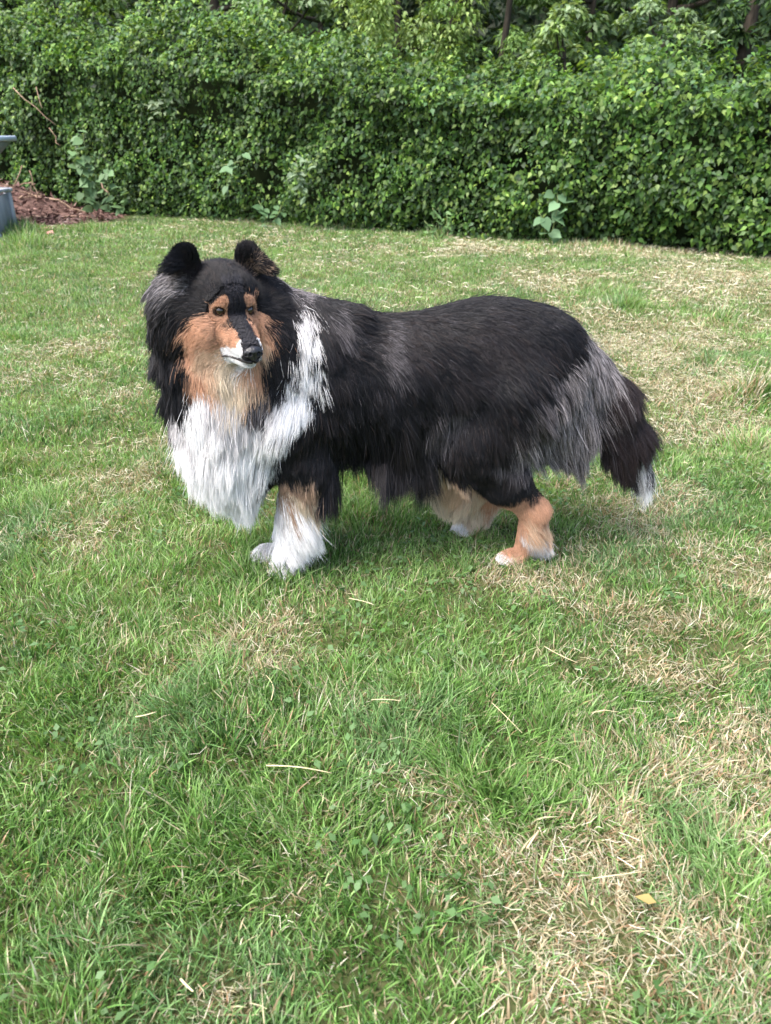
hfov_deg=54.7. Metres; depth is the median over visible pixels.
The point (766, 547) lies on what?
grass clippings
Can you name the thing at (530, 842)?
straw
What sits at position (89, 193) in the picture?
nettle plant
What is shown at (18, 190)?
stick
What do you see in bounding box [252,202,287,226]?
dock plant
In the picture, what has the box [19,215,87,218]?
stick
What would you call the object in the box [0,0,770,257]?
hedge
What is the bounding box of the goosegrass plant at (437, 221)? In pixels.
[424,206,452,240]
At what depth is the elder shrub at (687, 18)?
7.73 m
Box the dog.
[137,228,675,579]
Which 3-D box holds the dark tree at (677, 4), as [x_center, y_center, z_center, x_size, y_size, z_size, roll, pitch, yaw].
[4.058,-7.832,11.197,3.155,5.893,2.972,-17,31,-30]
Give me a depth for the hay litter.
5.74 m
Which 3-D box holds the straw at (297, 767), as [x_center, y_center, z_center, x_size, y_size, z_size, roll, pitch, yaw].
[-0.139,0.411,1.193,0.109,0.006,0.004,5,27,9]
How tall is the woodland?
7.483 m
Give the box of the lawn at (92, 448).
[0,214,770,1023]
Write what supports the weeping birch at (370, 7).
on the lawn at (92, 448)
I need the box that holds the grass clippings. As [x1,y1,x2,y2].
[0,325,770,1023]
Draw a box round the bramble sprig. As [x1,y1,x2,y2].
[219,152,250,194]
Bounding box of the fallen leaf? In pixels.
[635,894,656,903]
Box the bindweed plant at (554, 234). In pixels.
[533,190,574,243]
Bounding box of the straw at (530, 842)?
[526,830,538,848]
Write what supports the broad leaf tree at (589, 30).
on the lawn at (92, 448)
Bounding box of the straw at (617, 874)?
[592,871,645,878]
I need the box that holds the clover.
[0,414,770,1023]
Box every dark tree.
[102,0,306,43]
[404,0,519,71]
[599,0,770,75]
[699,0,770,79]
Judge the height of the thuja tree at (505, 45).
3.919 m
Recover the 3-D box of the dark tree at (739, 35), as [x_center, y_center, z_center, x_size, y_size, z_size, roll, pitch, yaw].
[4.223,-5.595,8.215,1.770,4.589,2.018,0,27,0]
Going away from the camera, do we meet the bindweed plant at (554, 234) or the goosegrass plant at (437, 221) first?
the bindweed plant at (554, 234)
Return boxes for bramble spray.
[143,87,186,119]
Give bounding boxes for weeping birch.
[226,0,403,64]
[329,0,488,73]
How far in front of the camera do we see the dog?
1.58 m
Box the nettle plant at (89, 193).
[67,130,128,215]
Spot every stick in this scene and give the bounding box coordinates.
[1,183,45,199]
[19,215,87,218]
[49,198,89,214]
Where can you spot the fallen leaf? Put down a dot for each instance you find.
(647, 898)
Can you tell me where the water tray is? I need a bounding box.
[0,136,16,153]
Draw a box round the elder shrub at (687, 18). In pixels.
[602,0,722,81]
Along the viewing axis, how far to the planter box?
7.67 m
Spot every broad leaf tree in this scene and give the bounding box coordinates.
[14,0,184,23]
[491,0,622,77]
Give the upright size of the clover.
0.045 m
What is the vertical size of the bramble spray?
0.359 m
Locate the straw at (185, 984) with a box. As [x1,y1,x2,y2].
[180,977,193,991]
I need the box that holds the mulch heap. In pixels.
[0,176,130,225]
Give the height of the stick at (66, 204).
0.220 m
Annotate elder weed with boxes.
[286,154,316,204]
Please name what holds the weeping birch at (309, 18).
on the lawn at (92, 448)
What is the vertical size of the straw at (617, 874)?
0.006 m
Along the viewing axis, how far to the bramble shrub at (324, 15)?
8.92 m
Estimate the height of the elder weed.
0.492 m
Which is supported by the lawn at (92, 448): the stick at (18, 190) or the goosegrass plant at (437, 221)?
the goosegrass plant at (437, 221)
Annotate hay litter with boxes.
[2,214,770,330]
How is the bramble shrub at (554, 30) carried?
on the lawn at (92, 448)
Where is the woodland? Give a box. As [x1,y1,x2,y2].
[0,0,770,81]
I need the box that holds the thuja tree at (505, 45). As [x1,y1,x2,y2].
[419,0,548,78]
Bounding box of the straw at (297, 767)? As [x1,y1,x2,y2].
[266,765,330,772]
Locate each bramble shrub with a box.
[205,0,352,65]
[513,0,605,75]
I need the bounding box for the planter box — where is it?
[0,188,17,237]
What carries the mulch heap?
on the lawn at (92, 448)
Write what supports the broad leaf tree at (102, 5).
on the lawn at (92, 448)

